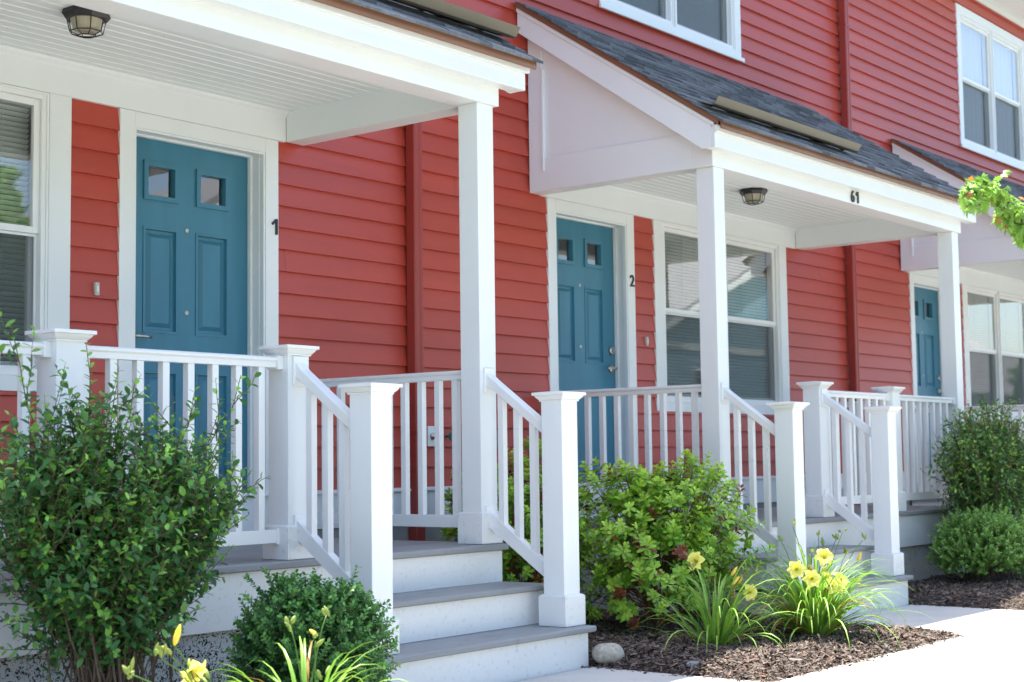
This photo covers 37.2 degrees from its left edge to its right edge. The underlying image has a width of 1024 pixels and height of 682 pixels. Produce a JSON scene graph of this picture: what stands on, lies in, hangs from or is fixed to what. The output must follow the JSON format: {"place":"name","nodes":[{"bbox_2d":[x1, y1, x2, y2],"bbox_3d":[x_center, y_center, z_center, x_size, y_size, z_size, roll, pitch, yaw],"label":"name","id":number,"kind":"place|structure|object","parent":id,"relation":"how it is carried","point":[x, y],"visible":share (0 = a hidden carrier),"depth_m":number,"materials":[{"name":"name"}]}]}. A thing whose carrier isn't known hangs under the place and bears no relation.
{"place":"outdoors","nodes":[
{"label":"outdoors","id":0,"kind":"place"},
{"bbox_2d":[514,605,1023,681],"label":"path","id":1,"kind":"structure","parent":0,"point":[964,620],"depth_m":9.24,"materials":[{"name":"concrete"}]},
{"bbox_2d":[779,620,1023,681],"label":"path","id":2,"kind":"structure","parent":0,"point":[995,654],"depth_m":7.46,"materials":[{"name":"concrete"}]},
{"bbox_2d":[958,170,1023,251],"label":"maple tree","id":3,"kind":"object","parent":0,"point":[975,192],"visible":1,"depth_m":9.66,"materials":[{"name":"green plant"}]},
{"label":"ground","id":4,"kind":"structure","parent":0,"visible":0},
{"bbox_2d":[0,0,1023,581],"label":"row house","id":5,"kind":"structure","parent":4,"relation":"on","point":[160,230],"depth_m":10.74,"materials":[{"name":"red wood"}]},
{"bbox_2d":[0,83,71,391],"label":"window","id":6,"kind":"structure","parent":5,"relation":"in","point":[46,284],"depth_m":7.69,"materials":[{"name":"white paint"}]},
{"bbox_2d":[93,282,99,295],"bbox_3d":[-2.154,-0.270,7.894,0.026,0.068,0.026,-4,-6,38],"label":"doorbell","id":7,"kind":"object","parent":5,"relation":"attached to","point":[96,286],"visible":1,"depth_m":7.88,"materials":[{"name":"plastic"}]},
{"bbox_2d":[116,108,278,494],"bbox_3d":[-1.779,-0.045,8.484,0.177,2.323,1.127,-4,-6,38],"label":"door","id":8,"kind":"structure","parent":5,"relation":"in","point":[194,275],"depth_m":8.58,"materials":[{"name":"blue paint"}]},
{"bbox_2d":[272,219,277,234],"bbox_3d":[-1.385,-0.668,8.889,0.009,0.092,0.044,-4,-6,38],"label":"house number","id":9,"kind":"object","parent":5,"relation":"attached to","point":[275,221],"visible":1,"depth_m":8.89,"materials":[{"name":"black metal"}]},
{"bbox_2d":[0,0,595,681],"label":"porch","id":10,"kind":"object","parent":5,"relation":"attached to","point":[302,72],"visible":0.89,"depth_m":7.47,"materials":[{"name":"white paint"}]},
{"bbox_2d":[62,5,110,37],"bbox_3d":[-1.948,-1.450,6.965,0.207,0.116,0.207,-4,-6,38],"label":"ceiling lamp","id":11,"kind":"object","parent":10,"relation":"attached to","point":[83,21],"visible":0.9,"depth_m":6.91,"materials":[{"name":"beige glass"}]},
{"bbox_2d":[426,426,451,445],"bbox_3d":[-0.444,0.618,9.882,0.117,0.130,0.231,-4,-6,38],"label":"hose faucet","id":12,"kind":"object","parent":5,"relation":"attached to","point":[430,434],"visible":0.51,"depth_m":9.83,"materials":[{"name":"white metal"}]},
{"bbox_2d":[545,197,638,517],"bbox_3d":[0.550,0.153,11.386,0.177,2.323,1.107,-4,-6,38],"label":"door","id":13,"kind":"structure","parent":5,"relation":"in","point":[591,323],"depth_m":11.54,"materials":[{"name":"blue paint"}]},
{"bbox_2d":[630,275,634,286],"bbox_3d":[0.931,-0.466,11.775,0.008,0.090,0.057,-4,-6,38],"label":"house number","id":14,"kind":"object","parent":5,"relation":"attached to","point":[632,285],"visible":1,"depth_m":11.77,"materials":[{"name":"black metal"}]},
{"bbox_2d":[645,337,648,345],"bbox_3d":[1.054,0.002,11.892,0.026,0.068,0.026,-4,-6,38],"label":"doorbell","id":15,"kind":"object","parent":5,"relation":"attached to","point":[646,341],"visible":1,"depth_m":11.88,"materials":[{"name":"plastic"}]},
{"bbox_2d":[599,0,744,62],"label":"window","id":16,"kind":"structure","parent":5,"relation":"in","point":[697,22],"depth_m":12.89,"materials":[{"name":"white paint"}]},
{"bbox_2d":[651,219,789,414],"bbox_3d":[1.756,-0.147,12.899,0.136,1.522,2.165,-4,-6,38],"label":"window","id":17,"kind":"structure","parent":5,"relation":"in","point":[777,323],"depth_m":13.17,"materials":[{"name":"white paint"}]},
{"bbox_2d":[515,1,982,617],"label":"porch","id":18,"kind":"object","parent":5,"relation":"attached to","point":[639,131],"visible":0.82,"depth_m":10.67,"materials":[{"name":"white paint"}]},
{"bbox_2d":[739,188,767,204],"bbox_3d":[1.877,-1.118,11.828,0.207,0.116,0.207,-4,-6,38],"label":"ceiling lamp","id":19,"kind":"object","parent":18,"relation":"attached to","point":[752,196],"visible":0.99,"depth_m":11.77,"materials":[{"name":"beige glass"}]},
{"bbox_2d":[851,191,858,202],"bbox_3d":[2.586,-1.088,11.482,0.009,0.092,0.121,-4,-6,38],"label":"house number","id":20,"kind":"object","parent":18,"relation":"attached to","point":[853,197],"visible":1,"depth_m":11.47,"materials":[{"name":"black metal"}]},
{"bbox_2d":[908,273,943,470],"bbox_3d":[4.427,0.483,16.219,0.177,2.323,1.107,-4,-6,38],"label":"door","id":21,"kind":"structure","parent":5,"relation":"in","point":[925,335],"depth_m":16.32,"materials":[{"name":"blue paint"}]},
{"bbox_2d":[891,139,1023,541],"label":"porch","id":22,"kind":"object","parent":5,"relation":"attached to","point":[988,248],"visible":0.38,"depth_m":15.49,"materials":[{"name":"paint"}]},
{"bbox_2d":[954,3,1023,170],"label":"window","id":23,"kind":"structure","parent":5,"relation":"in","point":[998,44],"depth_m":18.01,"materials":[{"name":"white paint"}]},
{"bbox_2d":[961,284,1023,421],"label":"window","id":24,"kind":"structure","parent":5,"relation":"in","point":[997,352],"depth_m":17.67,"materials":[{"name":"white paint"}]},
{"bbox_2d":[581,608,968,681],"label":"mulch bed","id":25,"kind":"object","parent":4,"relation":"on","point":[640,667],"visible":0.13,"depth_m":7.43,"materials":[{"name":"brown wood"}]},
{"bbox_2d":[440,470,530,541],"bbox_3d":[-0.158,1.248,9.484,0.650,1.092,0.705,-4,-6,38],"label":"azalea shrub","id":26,"kind":"object","parent":25,"relation":"on","point":[447,505],"visible":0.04,"depth_m":9.41,"materials":[{"name":"green plant"}]},
{"bbox_2d":[444,436,602,623],"bbox_3d":[0.038,1.148,8.886,0.955,1.195,1.016,-1,-5,-2],"label":"azalea shrub","id":27,"kind":"object","parent":25,"relation":"on","point":[515,564],"visible":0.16,"depth_m":8.65,"materials":[{"name":"green plant"}]},
{"bbox_2d":[592,643,624,663],"bbox_3d":[0.477,1.559,7.587,0.165,0.106,0.131,1,-5,-17],"label":"stone","id":28,"kind":"object","parent":25,"relation":"on","point":[602,653],"visible":0.96,"depth_m":7.54,"materials":[{"name":"stone"}]},
{"bbox_2d":[578,448,775,629],"bbox_3d":[0.873,1.185,8.936,0.995,1.105,1.381,-4,-6,38],"label":"azalea shrub","id":29,"kind":"object","parent":25,"relation":"on","point":[674,539],"visible":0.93,"depth_m":8.71,"materials":[{"name":"green plant"}]},
{"bbox_2d":[686,660,700,666],"bbox_3d":[0.884,1.553,7.320,0.079,0.030,0.100,-4,-6,38],"label":"stone","id":30,"kind":"object","parent":25,"relation":"on","point":[696,662],"visible":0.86,"depth_m":7.29,"materials":[{"name":"stone"}]},
{"bbox_2d":[618,551,808,649],"bbox_3d":[1.018,1.356,7.912,0.967,0.542,1.004,-4,-6,38],"label":"daylily","id":31,"kind":"object","parent":25,"relation":"on","point":[717,626],"visible":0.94,"depth_m":7.86,"materials":[{"name":"green plant"}]},
{"bbox_2d":[689,518,924,649],"bbox_3d":[1.636,1.319,8.358,1.258,0.698,1.344,0,-5,-13],"label":"daylily","id":32,"kind":"object","parent":25,"relation":"on","point":[816,601],"visible":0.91,"depth_m":8.24,"materials":[{"name":"green plant"}]},
{"bbox_2d":[908,569,1023,609],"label":"mulch bed","id":33,"kind":"object","parent":4,"relation":"on","point":[967,605],"visible":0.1,"depth_m":10.45,"materials":[{"name":"wood"}]},
{"bbox_2d":[920,391,1023,576],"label":"privet shrub","id":34,"kind":"object","parent":33,"relation":"on","point":[986,467],"visible":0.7,"depth_m":12.01,"materials":[{"name":"green plant"}]},
{"bbox_2d":[925,503,1023,580],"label":"boxwood shrub","id":35,"kind":"object","parent":33,"relation":"on","point":[999,540],"visible":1,"depth_m":11.35,"materials":[{"name":"green plant"}]},
{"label":"mulch bed","id":36,"kind":"structure","parent":4,"relation":"on","visible":0},
{"bbox_2d":[0,308,270,681],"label":"privet shrub","id":37,"kind":"object","parent":36,"relation":"on","point":[106,574],"visible":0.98,"depth_m":5.28,"materials":[{"name":"green plant"}]},
{"bbox_2d":[122,624,210,681],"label":"daylily","id":38,"kind":"object","parent":36,"relation":"on","point":[195,671],"visible":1,"depth_m":4.63,"materials":[{"name":"yellow plant"}]},
{"bbox_2d":[201,606,407,681],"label":"daylily","id":39,"kind":"object","parent":36,"relation":"on","point":[304,672],"visible":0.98,"depth_m":5.09,"materials":[{"name":"green plant"}]},
{"bbox_2d":[218,565,400,681],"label":"boxwood shrub","id":40,"kind":"object","parent":36,"relation":"on","point":[349,626],"visible":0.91,"depth_m":5.70,"materials":[{"name":"green plant"}]}
]}

